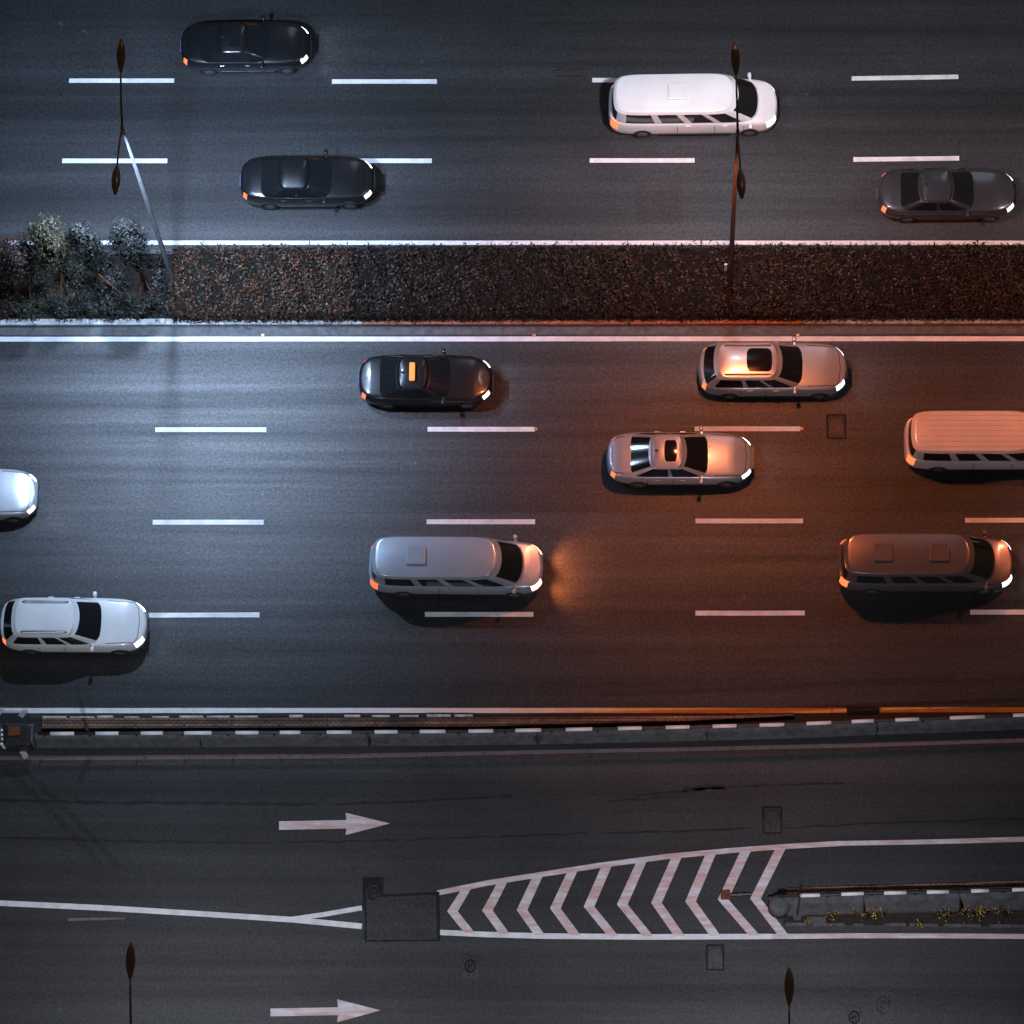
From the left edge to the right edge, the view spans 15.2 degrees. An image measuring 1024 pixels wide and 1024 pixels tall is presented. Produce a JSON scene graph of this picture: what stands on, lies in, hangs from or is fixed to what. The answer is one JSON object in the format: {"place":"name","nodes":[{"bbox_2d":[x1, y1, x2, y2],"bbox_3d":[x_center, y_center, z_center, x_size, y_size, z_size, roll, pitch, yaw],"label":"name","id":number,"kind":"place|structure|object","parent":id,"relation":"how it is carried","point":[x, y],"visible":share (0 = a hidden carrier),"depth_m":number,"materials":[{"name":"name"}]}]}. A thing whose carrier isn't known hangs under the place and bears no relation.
{"place":"outdoors","nodes":[
{"label":"outdoors","id":0,"kind":"place"},
{"bbox_2d":[0,255,1014,321],"bbox_3d":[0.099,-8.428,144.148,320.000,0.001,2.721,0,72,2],"label":"median soil","id":1,"kind":"structure","parent":0,"point":[134,284],"depth_m":144.70,"materials":[{"name":"brown soil"}]},
{"bbox_2d":[0,266,41,305],"bbox_3d":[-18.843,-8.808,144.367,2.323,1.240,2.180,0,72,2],"label":"shrub","id":2,"kind":"object","parent":1,"relation":"on","point":[9,289],"visible":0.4,"depth_m":144.35,"materials":[{"name":"green plant"}]},
{"bbox_2d":[0,230,42,299],"bbox_3d":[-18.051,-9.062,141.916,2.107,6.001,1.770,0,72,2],"label":"young tree","id":3,"kind":"object","parent":1,"relation":"on","point":[14,261],"visible":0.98,"depth_m":140.58,"materials":[{"name":"green plant"}]},
{"bbox_2d":[10,286,52,327],"bbox_3d":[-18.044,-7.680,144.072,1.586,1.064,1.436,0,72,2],"label":"shrub","id":4,"kind":"object","parent":1,"relation":"on","point":[28,308],"visible":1,"depth_m":144.12,"materials":[{"name":"green plant"}]},
{"bbox_2d":[20,260,56,298],"bbox_3d":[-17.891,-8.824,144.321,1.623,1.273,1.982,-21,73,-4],"label":"shrub","id":5,"kind":"object","parent":1,"relation":"on","point":[37,281],"visible":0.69,"depth_m":144.40,"materials":[{"name":"green plant"}]},
{"bbox_2d":[21,213,74,297],"bbox_3d":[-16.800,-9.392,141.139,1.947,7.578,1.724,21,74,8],"label":"young tree","id":6,"kind":"object","parent":1,"relation":"on","point":[50,245],"visible":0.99,"depth_m":139.29,"materials":[{"name":"green plant"}]},
{"bbox_2d":[39,294,79,322],"bbox_3d":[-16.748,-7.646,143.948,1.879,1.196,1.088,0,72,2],"label":"shrub","id":7,"kind":"object","parent":1,"relation":"on","point":[63,313],"visible":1,"depth_m":143.94,"materials":[{"name":"green plant"}]},
{"bbox_2d":[46,255,91,294],"bbox_3d":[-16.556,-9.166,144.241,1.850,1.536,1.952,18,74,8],"label":"shrub","id":8,"kind":"object","parent":1,"relation":"on","point":[77,270],"visible":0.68,"depth_m":144.33,"materials":[{"name":"green plant"}]},
{"bbox_2d":[65,283,108,322],"bbox_3d":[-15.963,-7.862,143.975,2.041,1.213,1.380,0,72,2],"label":"shrub","id":9,"kind":"object","parent":1,"relation":"on","point":[84,307],"visible":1,"depth_m":143.95,"materials":[{"name":"green plant"}]},
{"bbox_2d":[62,218,121,293],"bbox_3d":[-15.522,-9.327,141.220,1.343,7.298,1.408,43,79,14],"label":"young tree","id":10,"kind":"object","parent":1,"relation":"on","point":[86,242],"visible":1,"depth_m":139.81,"materials":[{"name":"green plant"}]},
{"bbox_2d":[86,244,133,303],"bbox_3d":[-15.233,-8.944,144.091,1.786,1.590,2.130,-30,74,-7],"label":"shrub","id":11,"kind":"object","parent":1,"relation":"on","point":[111,278],"visible":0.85,"depth_m":144.09,"materials":[{"name":"green plant"}]},
{"bbox_2d":[94,291,137,326],"bbox_3d":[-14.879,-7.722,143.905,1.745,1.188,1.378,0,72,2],"label":"shrub","id":12,"kind":"object","parent":1,"relation":"on","point":[115,306],"visible":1,"depth_m":143.94,"materials":[{"name":"green plant"}]},
{"bbox_2d":[105,208,153,298],"bbox_3d":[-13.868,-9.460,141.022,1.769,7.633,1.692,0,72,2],"label":"young tree","id":13,"kind":"object","parent":1,"relation":"on","point":[125,239],"visible":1,"depth_m":139.28,"materials":[{"name":"green plant"}]},
{"bbox_2d":[120,290,165,321],"bbox_3d":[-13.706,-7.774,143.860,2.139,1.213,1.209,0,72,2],"label":"shrub","id":14,"kind":"object","parent":1,"relation":"on","point":[147,303],"visible":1,"depth_m":143.91,"materials":[{"name":"green plant"}]},
{"bbox_2d":[111,38,175,288],"bbox_3d":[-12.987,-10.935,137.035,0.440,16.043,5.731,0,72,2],"label":"street lamp","id":15,"kind":"object","parent":1,"relation":"on","point":[116,174],"visible":1,"depth_m":130.92,"materials":[{"name":"metal"}]},
{"bbox_2d":[136,245,170,314],"bbox_3d":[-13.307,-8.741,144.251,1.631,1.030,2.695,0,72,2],"label":"shrub","id":16,"kind":"object","parent":1,"relation":"on","point":[158,284],"visible":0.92,"depth_m":144.26,"materials":[{"name":"green plant"}]},
{"bbox_2d":[166,240,355,324],"bbox_3d":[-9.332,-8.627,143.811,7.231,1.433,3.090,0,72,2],"label":"hedge","id":17,"kind":"object","parent":1,"relation":"on","point":[212,283],"visible":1,"depth_m":143.68,"materials":[{"name":"brown plant"}]},
{"bbox_2d":[348,238,1023,324],"bbox_3d":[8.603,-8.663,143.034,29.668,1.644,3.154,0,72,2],"label":"hedge","id":18,"kind":"object","parent":1,"relation":"on","point":[982,280],"visible":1,"depth_m":143.10,"materials":[{"name":"brown plant"}]},
{"bbox_2d":[724,42,745,283],"bbox_3d":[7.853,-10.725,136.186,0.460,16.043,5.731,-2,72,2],"label":"street lamp","id":19,"kind":"object","parent":1,"relation":"on","point":[739,184],"visible":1,"depth_m":129.48,"materials":[{"name":"metal"}]},
{"bbox_2d":[0,321,1023,713],"bbox_3d":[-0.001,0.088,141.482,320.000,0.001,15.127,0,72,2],"label":"road","id":20,"kind":"structure","parent":0,"point":[330,477],"depth_m":141.37,"materials":[{"name":"grey asphalt"}]},
{"bbox_2d":[0,469,39,522],"bbox_3d":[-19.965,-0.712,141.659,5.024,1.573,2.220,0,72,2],"label":"sedan car","id":21,"kind":"object","parent":20,"relation":"on","point":[19,495],"visible":1,"depth_m":141.49,"materials":[{"name":"silver metal"}]},
{"bbox_2d":[0,591,148,655],"bbox_3d":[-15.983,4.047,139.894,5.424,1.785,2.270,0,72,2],"label":"estate car","id":22,"kind":"object","parent":20,"relation":"on","point":[53,625],"visible":1,"depth_m":139.45,"materials":[{"name":"white paint"}]},
{"bbox_2d":[2,708,272,712],"bbox_3d":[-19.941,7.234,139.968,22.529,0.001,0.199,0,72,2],"label":"edge line","id":23,"kind":"object","parent":20,"relation":"on","point":[142,710],"visible":1,"depth_m":139.73,"materials":[{"name":"white paint"}]},
{"bbox_2d":[0,318,362,325],"bbox_3d":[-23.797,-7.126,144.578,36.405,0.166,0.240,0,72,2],"label":"kerb","id":24,"kind":"structure","parent":20,"relation":"on","point":[99,322],"depth_m":144.11,"materials":[{"name":"concrete"}]},
{"bbox_2d":[149,612,258,617],"bbox_3d":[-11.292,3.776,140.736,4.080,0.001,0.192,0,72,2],"label":"lane line","id":25,"kind":"object","parent":20,"relation":"on","point":[224,614],"visible":1,"depth_m":140.74,"materials":[{"name":"white paint"}]},
{"bbox_2d":[153,520,263,524],"bbox_3d":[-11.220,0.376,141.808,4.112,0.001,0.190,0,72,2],"label":"lane line","id":26,"kind":"object","parent":20,"relation":"on","point":[208,522],"visible":1,"depth_m":141.80,"materials":[{"name":"white paint"}]},
{"bbox_2d":[155,427,265,431],"bbox_3d":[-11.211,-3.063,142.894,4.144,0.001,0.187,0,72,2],"label":"lane line","id":27,"kind":"object","parent":20,"relation":"on","point":[210,429],"visible":1,"depth_m":142.90,"materials":[{"name":"white paint"}]},
{"bbox_2d":[358,349,493,408],"bbox_3d":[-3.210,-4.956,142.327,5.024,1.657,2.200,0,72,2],"label":"taxi car","id":28,"kind":"object","parent":20,"relation":"on","point":[408,381],"visible":1,"depth_m":142.06,"materials":[{"name":"black paint"}]},
{"bbox_2d":[369,535,544,597],"bbox_3d":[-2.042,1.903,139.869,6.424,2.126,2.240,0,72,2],"label":"passenger van","id":29,"kind":"object","parent":20,"relation":"on","point":[403,566],"visible":1,"depth_m":139.15,"materials":[{"name":"silver metal"}]},
{"bbox_2d":[425,612,532,616],"bbox_3d":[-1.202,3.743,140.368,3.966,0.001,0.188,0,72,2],"label":"lane line","id":30,"kind":"object","parent":20,"relation":"on","point":[478,614],"visible":1,"depth_m":140.37,"materials":[{"name":"white paint"}]},
{"bbox_2d":[427,519,534,523],"bbox_3d":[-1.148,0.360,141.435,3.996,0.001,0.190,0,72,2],"label":"lane line","id":31,"kind":"object","parent":20,"relation":"on","point":[480,521],"visible":1,"depth_m":141.44,"materials":[{"name":"white paint"}]},
{"bbox_2d":[427,427,534,431],"bbox_3d":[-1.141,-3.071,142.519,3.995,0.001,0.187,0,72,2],"label":"lane line","id":32,"kind":"object","parent":20,"relation":"on","point":[480,429],"visible":1,"depth_m":142.52,"materials":[{"name":"white paint"}]},
{"bbox_2d":[0,326,1023,334],"bbox_3d":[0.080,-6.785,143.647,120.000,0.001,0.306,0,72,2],"label":"gutter","id":33,"kind":"object","parent":20,"relation":"on","point":[536,330],"visible":1,"depth_m":143.65,"materials":[{"name":"concrete"}]},
{"bbox_2d":[0,336,1023,341],"bbox_3d":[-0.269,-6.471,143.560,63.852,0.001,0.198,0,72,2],"label":"edge line","id":34,"kind":"object","parent":20,"relation":"on","point":[624,338],"visible":1,"depth_m":143.51,"materials":[{"name":"white paint"}]},
{"bbox_2d":[273,708,846,712],"bbox_3d":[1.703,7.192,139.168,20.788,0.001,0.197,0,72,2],"label":"edge line","id":35,"kind":"object","parent":20,"relation":"on","point":[559,710],"visible":1,"depth_m":139.17,"materials":[{"name":"white paint"}]},
{"bbox_2d":[363,317,802,324],"bbox_3d":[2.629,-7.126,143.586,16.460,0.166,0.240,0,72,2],"label":"kerb","id":36,"kind":"structure","parent":20,"relation":"on","point":[658,321],"depth_m":143.50,"materials":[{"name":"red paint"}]},
{"bbox_2d":[606,426,753,487],"bbox_3d":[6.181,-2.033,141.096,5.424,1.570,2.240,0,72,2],"label":"sedan car","id":37,"kind":"object","parent":20,"relation":"on","point":[659,458],"visible":1,"depth_m":140.78,"materials":[{"name":"silver metal"}]},
{"bbox_2d":[695,426,799,430],"bbox_3d":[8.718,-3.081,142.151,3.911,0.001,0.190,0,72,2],"label":"lane line","id":38,"kind":"object","parent":20,"relation":"on","point":[751,428],"visible":1,"depth_m":142.15,"materials":[{"name":"white paint"}]},
{"bbox_2d":[695,519,802,522],"bbox_3d":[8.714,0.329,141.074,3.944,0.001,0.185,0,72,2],"label":"lane line","id":39,"kind":"object","parent":20,"relation":"on","point":[748,520],"visible":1,"depth_m":141.07,"materials":[{"name":"white paint"}]},
{"bbox_2d":[695,611,804,615],"bbox_3d":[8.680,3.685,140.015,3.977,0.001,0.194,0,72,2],"label":"lane line","id":40,"kind":"object","parent":20,"relation":"on","point":[736,613],"visible":1,"depth_m":140.01,"materials":[{"name":"white paint"}]},
{"bbox_2d":[698,336,847,399],"bbox_3d":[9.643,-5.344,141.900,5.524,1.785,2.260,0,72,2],"label":"estate car","id":41,"kind":"object","parent":20,"relation":"on","point":[736,370],"visible":1,"depth_m":141.46,"materials":[{"name":"silver metal"}]},
{"bbox_2d":[826,414,845,438],"bbox_3d":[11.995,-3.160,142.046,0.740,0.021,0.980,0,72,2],"label":"manhole cover","id":42,"kind":"object","parent":20,"relation":"on","point":[835,426],"visible":1,"depth_m":142.04,"materials":[{"name":"metal"}]},
{"bbox_2d":[803,317,1023,324],"bbox_3d":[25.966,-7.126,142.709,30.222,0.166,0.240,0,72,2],"label":"kerb","id":43,"kind":"structure","parent":20,"relation":"on","point":[876,321],"depth_m":143.06,"materials":[{"name":"concrete"}]},
{"bbox_2d":[837,530,1013,593],"bbox_3d":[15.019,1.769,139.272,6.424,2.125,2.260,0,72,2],"label":"passenger van","id":44,"kind":"object","parent":20,"relation":"on","point":[872,563],"visible":1,"depth_m":138.55,"materials":[{"name":"grey metal"}]},
{"bbox_2d":[880,707,1023,712],"bbox_3d":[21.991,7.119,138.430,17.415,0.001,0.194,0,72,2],"label":"edge line","id":45,"kind":"object","parent":20,"relation":"on","point":[948,709],"visible":1,"depth_m":138.66,"materials":[{"name":"yellow paint"}]},
{"bbox_2d":[903,411,1023,472],"bbox_3d":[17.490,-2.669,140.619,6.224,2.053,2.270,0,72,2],"label":"passenger van","id":46,"kind":"object","parent":20,"relation":"on","point":[938,441],"visible":1,"depth_m":139.79,"materials":[{"name":"beige paint"}]},
{"bbox_2d":[0,713,1023,1023],"bbox_3d":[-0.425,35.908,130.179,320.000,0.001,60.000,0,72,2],"label":"ramp road","id":47,"kind":"structure","parent":0,"point":[56,967],"depth_m":137.46,"materials":[{"name":"grey asphalt"}]},
{"bbox_2d":[0,723,36,751],"bbox_3d":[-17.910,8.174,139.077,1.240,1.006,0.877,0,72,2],"label":"crash cushion","id":48,"kind":"object","parent":47,"relation":"on","point":[18,737],"visible":1,"depth_m":138.68,"materials":[{"name":"black plastic"}]},
{"bbox_2d":[3,766,102,865],"bbox_3d":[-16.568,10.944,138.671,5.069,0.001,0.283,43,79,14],"label":"tyre mark","id":49,"kind":"object","parent":47,"relation":"on","point":[83,845],"visible":1,"depth_m":138.65,"materials":[{"name":"rubber"}]},
{"bbox_2d":[24,769,120,867],"bbox_3d":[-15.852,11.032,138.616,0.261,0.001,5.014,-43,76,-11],"label":"tyre mark","id":50,"kind":"object","parent":47,"relation":"on","point":[85,830],"visible":1,"depth_m":138.60,"materials":[{"name":"rubber"}]},
{"bbox_2d":[126,942,134,1023],"bbox_3d":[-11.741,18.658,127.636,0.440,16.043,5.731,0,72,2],"label":"street lamp","id":51,"kind":"object","parent":47,"relation":"on","point":[130,960],"visible":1,"depth_m":120.72,"materials":[{"name":"metal"}]},
{"bbox_2d":[0,836,272,843],"bbox_3d":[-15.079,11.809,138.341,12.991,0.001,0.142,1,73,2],"label":"tar seam","id":52,"kind":"object","parent":47,"relation":"on","point":[50,838],"visible":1,"depth_m":138.28,"materials":[{"name":"black asphalt"}]},
{"bbox_2d":[0,798,317,806],"bbox_3d":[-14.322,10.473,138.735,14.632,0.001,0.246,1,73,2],"label":"tar seam","id":53,"kind":"object","parent":47,"relation":"on","point":[213,802],"visible":1,"depth_m":138.65,"materials":[{"name":"black asphalt"}]},
{"bbox_2d":[0,900,361,928],"bbox_3d":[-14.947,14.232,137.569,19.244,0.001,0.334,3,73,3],"label":"edge line","id":54,"kind":"object","parent":47,"relation":"on","point":[176,912],"visible":1,"depth_m":137.43,"materials":[{"name":"white paint"}]},
{"bbox_2d":[270,999,379,1021],"bbox_3d":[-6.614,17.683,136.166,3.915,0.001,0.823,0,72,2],"label":"road arrow","id":55,"kind":"object","parent":47,"relation":"on","point":[344,1010],"visible":1,"depth_m":136.16,"materials":[{"name":"white paint"}]},
{"bbox_2d":[288,906,361,921],"bbox_3d":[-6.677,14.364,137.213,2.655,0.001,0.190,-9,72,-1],"label":"edge line","id":56,"kind":"object","parent":47,"relation":"on","point":[327,913],"visible":1,"depth_m":137.21,"materials":[{"name":"white paint"}]},
{"bbox_2d":[279,813,389,834],"bbox_3d":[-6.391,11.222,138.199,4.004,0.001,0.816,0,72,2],"label":"road arrow","id":57,"kind":"object","parent":47,"relation":"on","point":[351,823],"visible":1,"depth_m":138.20,"materials":[{"name":"white paint"}]},
{"bbox_2d":[362,877,383,909],"bbox_3d":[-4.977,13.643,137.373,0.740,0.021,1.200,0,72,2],"label":"manhole cover","id":58,"kind":"object","parent":47,"relation":"on","point":[372,889],"visible":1,"depth_m":137.42,"materials":[{"name":"concrete"}]},
{"bbox_2d":[367,895,436,939],"bbox_3d":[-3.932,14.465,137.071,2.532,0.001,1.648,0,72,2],"label":"asphalt patch","id":59,"kind":"object","parent":47,"relation":"on","point":[402,918],"visible":1,"depth_m":137.06,"materials":[{"name":"grey asphalt"}]},
{"bbox_2d":[364,892,439,941],"bbox_3d":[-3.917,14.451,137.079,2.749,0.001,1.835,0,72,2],"label":"asphalt patch","id":60,"kind":"object","parent":47,"relation":"on","point":[413,894],"visible":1,"depth_m":137.08,"materials":[{"name":"black asphalt"}]},
{"bbox_2d":[42,714,793,728],"bbox_3d":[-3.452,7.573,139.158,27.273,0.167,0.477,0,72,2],"label":"brick strip","id":61,"kind":"object","parent":47,"relation":"on","point":[252,722],"visible":0.99,"depth_m":139.18,"materials":[{"name":"concrete"}]},
{"bbox_2d":[337,794,511,805],"bbox_3d":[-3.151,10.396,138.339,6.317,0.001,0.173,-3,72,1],"label":"tar seam","id":62,"kind":"object","parent":47,"relation":"on","point":[423,801],"visible":1,"depth_m":138.34,"materials":[{"name":"black asphalt"}]},
{"bbox_2d":[282,832,588,842],"bbox_3d":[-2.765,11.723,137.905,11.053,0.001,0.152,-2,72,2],"label":"tar seam","id":63,"kind":"object","parent":47,"relation":"on","point":[386,840],"visible":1,"depth_m":137.92,"materials":[{"name":"black asphalt"}]},
{"bbox_2d":[447,887,473,932],"bbox_3d":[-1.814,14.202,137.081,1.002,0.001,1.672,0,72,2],"label":"chevron line","id":64,"kind":"object","parent":47,"relation":"on","point":[457,917],"visible":1,"depth_m":137.08,"materials":[{"name":"white paint"}]},
{"bbox_2d":[461,953,478,978],"bbox_3d":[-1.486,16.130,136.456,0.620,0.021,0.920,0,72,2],"label":"manhole cover","id":65,"kind":"object","parent":47,"relation":"on","point":[470,966],"visible":1,"depth_m":136.45,"materials":[{"name":"metal"}]},
{"bbox_2d":[482,881,508,933],"bbox_3d":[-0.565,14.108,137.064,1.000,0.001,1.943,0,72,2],"label":"chevron line","id":66,"kind":"object","parent":47,"relation":"on","point":[490,914],"visible":1,"depth_m":137.06,"materials":[{"name":"white paint"}]},
{"bbox_2d":[0,738,1023,759],"bbox_3d":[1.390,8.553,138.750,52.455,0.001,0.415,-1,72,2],"label":"edge line","id":67,"kind":"object","parent":47,"relation":"on","point":[259,756],"visible":1,"depth_m":138.77,"materials":[{"name":"white paint"}]},
{"bbox_2d":[35,717,1023,747],"bbox_3d":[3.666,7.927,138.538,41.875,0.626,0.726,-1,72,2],"label":"barrier wall","id":68,"kind":"structure","parent":47,"relation":"on","point":[519,738],"depth_m":138.51,"materials":[{"name":"concrete"}]},
{"bbox_2d":[37,713,1023,736],"bbox_3d":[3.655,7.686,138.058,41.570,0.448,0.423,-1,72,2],"label":"guard rail","id":69,"kind":"object","parent":68,"relation":"on","point":[597,729],"visible":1,"depth_m":137.91,"materials":[{"name":"metal"}]},
{"bbox_2d":[517,875,543,934],"bbox_3d":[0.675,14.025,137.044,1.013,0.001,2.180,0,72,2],"label":"chevron line","id":70,"kind":"object","parent":47,"relation":"on","point":[524,913],"visible":1,"depth_m":137.04,"materials":[{"name":"white paint"}]},
{"bbox_2d":[550,870,579,934],"bbox_3d":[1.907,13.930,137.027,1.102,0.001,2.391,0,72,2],"label":"chevron line","id":71,"kind":"object","parent":47,"relation":"on","point":[558,912],"visible":1,"depth_m":137.03,"materials":[{"name":"white paint"}]},
{"bbox_2d":[584,865,617,935],"bbox_3d":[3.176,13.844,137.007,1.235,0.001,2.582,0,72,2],"label":"chevron line","id":72,"kind":"object","parent":47,"relation":"on","point":[592,910],"visible":1,"depth_m":137.01,"materials":[{"name":"white paint"}]},
{"bbox_2d":[440,930,771,939],"bbox_3d":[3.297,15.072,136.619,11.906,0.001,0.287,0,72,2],"label":"edge line","id":73,"kind":"object","parent":47,"relation":"on","point":[599,936],"visible":1,"depth_m":136.61,"materials":[{"name":"white paint"}]},
{"bbox_2d":[617,860,652,935],"bbox_3d":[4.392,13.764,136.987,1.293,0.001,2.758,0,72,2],"label":"chevron line","id":74,"kind":"object","parent":47,"relation":"on","point":[626,909],"visible":1,"depth_m":136.99,"materials":[{"name":"white paint"}]},
{"bbox_2d":[437,841,840,894],"bbox_3d":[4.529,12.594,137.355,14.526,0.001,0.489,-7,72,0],"label":"edge line","id":75,"kind":"object","parent":47,"relation":"on","point":[635,860],"visible":1,"depth_m":137.37,"materials":[{"name":"white paint"}]},
{"bbox_2d":[651,856,683,935],"bbox_3d":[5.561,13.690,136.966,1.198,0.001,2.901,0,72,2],"label":"chevron line","id":76,"kind":"object","parent":47,"relation":"on","point":[658,898],"visible":1,"depth_m":136.97,"materials":[{"name":"white paint"}]},
{"bbox_2d":[685,853,719,935],"bbox_3d":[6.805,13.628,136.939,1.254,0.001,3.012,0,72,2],"label":"chevron line","id":77,"kind":"object","parent":47,"relation":"on","point":[692,897],"visible":1,"depth_m":136.94,"materials":[{"name":"white paint"}]},
{"bbox_2d":[706,944,723,970],"bbox_3d":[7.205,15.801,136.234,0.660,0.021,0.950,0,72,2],"label":"manhole cover","id":78,"kind":"object","parent":47,"relation":"on","point":[714,957],"visible":1,"depth_m":136.23,"materials":[{"name":"metal"}]},
{"bbox_2d":[718,850,759,935],"bbox_3d":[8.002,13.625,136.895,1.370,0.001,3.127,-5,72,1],"label":"chevron line","id":79,"kind":"object","parent":47,"relation":"on","point":[729,906],"visible":1,"depth_m":136.96,"materials":[{"name":"white paint"}]},
{"bbox_2d":[635,782,844,797],"bbox_3d":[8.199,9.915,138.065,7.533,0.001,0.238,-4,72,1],"label":"tar seam","id":80,"kind":"object","parent":47,"relation":"on","point":[757,785],"visible":1,"depth_m":138.08,"materials":[{"name":"black asphalt"}]},
{"bbox_2d":[750,847,788,935],"bbox_3d":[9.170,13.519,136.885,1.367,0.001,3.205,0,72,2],"label":"chevron line","id":81,"kind":"object","parent":47,"relation":"on","point":[761,886],"visible":1,"depth_m":136.90,"materials":[{"name":"white paint"}]},
{"bbox_2d":[762,806,781,833],"bbox_3d":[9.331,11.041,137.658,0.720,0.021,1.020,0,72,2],"label":"manhole cover","id":82,"kind":"object","parent":47,"relation":"on","point":[771,819],"visible":1,"depth_m":137.66,"materials":[{"name":"metal"}]},
{"bbox_2d":[845,1005,862,1023],"bbox_3d":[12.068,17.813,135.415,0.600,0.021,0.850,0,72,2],"label":"manhole cover","id":83,"kind":"object","parent":47,"relation":"on","point":[854,1014],"visible":1,"depth_m":135.44,"materials":[{"name":"metal"}]},
{"bbox_2d":[874,992,892,1018],"bbox_3d":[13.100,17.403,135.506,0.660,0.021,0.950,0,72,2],"label":"manhole cover","id":84,"kind":"object","parent":47,"relation":"on","point":[883,1005],"visible":1,"depth_m":135.50,"materials":[{"name":"metal"}]},
{"bbox_2d":[768,891,1023,918],"bbox_3d":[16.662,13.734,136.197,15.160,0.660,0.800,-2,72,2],"label":"barrier wall","id":85,"kind":"structure","parent":47,"relation":"on","point":[779,908],"depth_m":136.13,"materials":[{"name":"concrete"}]},
{"bbox_2d":[778,888,1023,898],"bbox_3d":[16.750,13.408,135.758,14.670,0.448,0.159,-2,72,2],"label":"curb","id":86,"kind":"object","parent":85,"relation":"on","point":[827,895],"visible":1,"depth_m":135.64,"materials":[{"name":"paint"}]},
{"bbox_2d":[772,933,1023,938],"bbox_3d":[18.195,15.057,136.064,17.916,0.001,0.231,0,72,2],"label":"edge line","id":87,"kind":"object","parent":47,"relation":"on","point":[899,935],"visible":1,"depth_m":136.24,"materials":[{"name":"white paint"}]},
{"bbox_2d":[782,817,1023,828],"bbox_3d":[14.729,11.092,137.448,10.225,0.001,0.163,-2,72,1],"label":"tar seam","id":88,"kind":"object","parent":47,"relation":"on","point":[888,823],"visible":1,"depth_m":137.47,"materials":[{"name":"black asphalt"}]},
{"bbox_2d":[783,910,1023,925],"bbox_3d":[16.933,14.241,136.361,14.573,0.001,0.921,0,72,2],"label":"planting soil","id":89,"kind":"structure","parent":47,"relation":"on","point":[1016,917],"depth_m":136.38,"materials":[{"name":"brown soil"}]},
{"bbox_2d":[785,922,1023,927],"bbox_3d":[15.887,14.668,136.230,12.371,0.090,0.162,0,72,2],"label":"broken kerb","id":90,"kind":"structure","parent":47,"relation":"on","point":[911,925],"depth_m":136.25,"materials":[{"name":"concrete"}]},
{"bbox_2d":[787,880,1023,893],"bbox_3d":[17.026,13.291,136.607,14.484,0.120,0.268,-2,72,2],"label":"brick strip","id":91,"kind":"object","parent":47,"relation":"on","point":[960,886],"visible":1,"depth_m":136.63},
{"bbox_2d":[840,837,1023,845],"bbox_3d":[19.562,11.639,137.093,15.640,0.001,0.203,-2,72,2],"label":"edge line","id":92,"kind":"object","parent":47,"relation":"on","point":[938,841],"visible":1,"depth_m":137.22,"materials":[{"name":"white paint"}]},
{"bbox_2d":[0,0,1023,250],"bbox_3d":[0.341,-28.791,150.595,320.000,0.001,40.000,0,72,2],"label":"road","id":93,"kind":"structure","parent":0,"point":[502,128],"depth_m":146.32,"materials":[{"name":"grey asphalt"}]},
{"bbox_2d":[62,159,166,162],"bbox_3d":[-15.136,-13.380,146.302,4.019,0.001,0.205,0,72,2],"label":"lane line","id":94,"kind":"object","parent":93,"relation":"on","point":[113,161],"visible":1,"depth_m":146.30,"materials":[{"name":"white paint"}]},
{"bbox_2d":[69,78,173,82],"bbox_3d":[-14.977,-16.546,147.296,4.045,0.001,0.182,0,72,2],"label":"lane line","id":95,"kind":"object","parent":93,"relation":"on","point":[124,80],"visible":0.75,"depth_m":147.30,"materials":[{"name":"white paint"}]},
{"bbox_2d":[180,15,311,75],"bbox_3d":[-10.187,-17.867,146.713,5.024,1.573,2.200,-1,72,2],"label":"sedan car","id":96,"kind":"object","parent":93,"relation":"on","point":[214,48],"visible":1,"depth_m":146.40,"materials":[{"name":"black paint"}]},
{"bbox_2d":[240,149,375,209],"bbox_3d":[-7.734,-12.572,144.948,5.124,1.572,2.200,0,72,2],"label":"sedan car","id":97,"kind":"object","parent":93,"relation":"on","point":[287,181],"visible":1,"depth_m":144.64,"materials":[{"name":"black paint"}]},
{"bbox_2d":[332,79,436,83],"bbox_3d":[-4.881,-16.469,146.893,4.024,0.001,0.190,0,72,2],"label":"lane line","id":98,"kind":"object","parent":93,"relation":"on","point":[384,81],"visible":1,"depth_m":146.89,"materials":[{"name":"white paint"}]},
{"bbox_2d":[5,241,1023,244],"bbox_3d":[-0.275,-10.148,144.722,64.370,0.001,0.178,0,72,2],"label":"edge line","id":99,"kind":"object","parent":93,"relation":"on","point":[547,242],"visible":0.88,"depth_m":144.64,"materials":[{"name":"white paint"}]},
{"bbox_2d":[590,158,694,162],"bbox_3d":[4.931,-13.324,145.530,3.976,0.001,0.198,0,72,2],"label":"lane line","id":100,"kind":"object","parent":93,"relation":"on","point":[642,160],"visible":1,"depth_m":145.53,"materials":[{"name":"white paint"}]},
{"bbox_2d":[608,72,777,137],"bbox_3d":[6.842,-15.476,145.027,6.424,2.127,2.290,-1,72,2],"label":"passenger van","id":101,"kind":"object","parent":93,"relation":"on","point":[643,105],"visible":0.98,"depth_m":144.33,"materials":[{"name":"white paint"}]},
{"bbox_2d":[852,75,957,80],"bbox_3d":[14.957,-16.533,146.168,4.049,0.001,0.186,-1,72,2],"label":"lane line","id":102,"kind":"object","parent":93,"relation":"on","point":[903,77],"visible":1,"depth_m":146.17,"materials":[{"name":"white paint"}]},
{"bbox_2d":[853,156,958,161],"bbox_3d":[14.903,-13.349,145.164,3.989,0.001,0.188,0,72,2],"label":"lane line","id":103,"kind":"object","parent":93,"relation":"on","point":[914,158],"visible":1,"depth_m":145.16,"materials":[{"name":"white paint"}]},
{"bbox_2d":[877,162,1016,222],"bbox_3d":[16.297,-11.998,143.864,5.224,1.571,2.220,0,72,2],"label":"sedan car","id":104,"kind":"object","parent":93,"relation":"on","point":[911,195],"visible":1,"depth_m":143.56,"materials":[{"name":"grey paint"}]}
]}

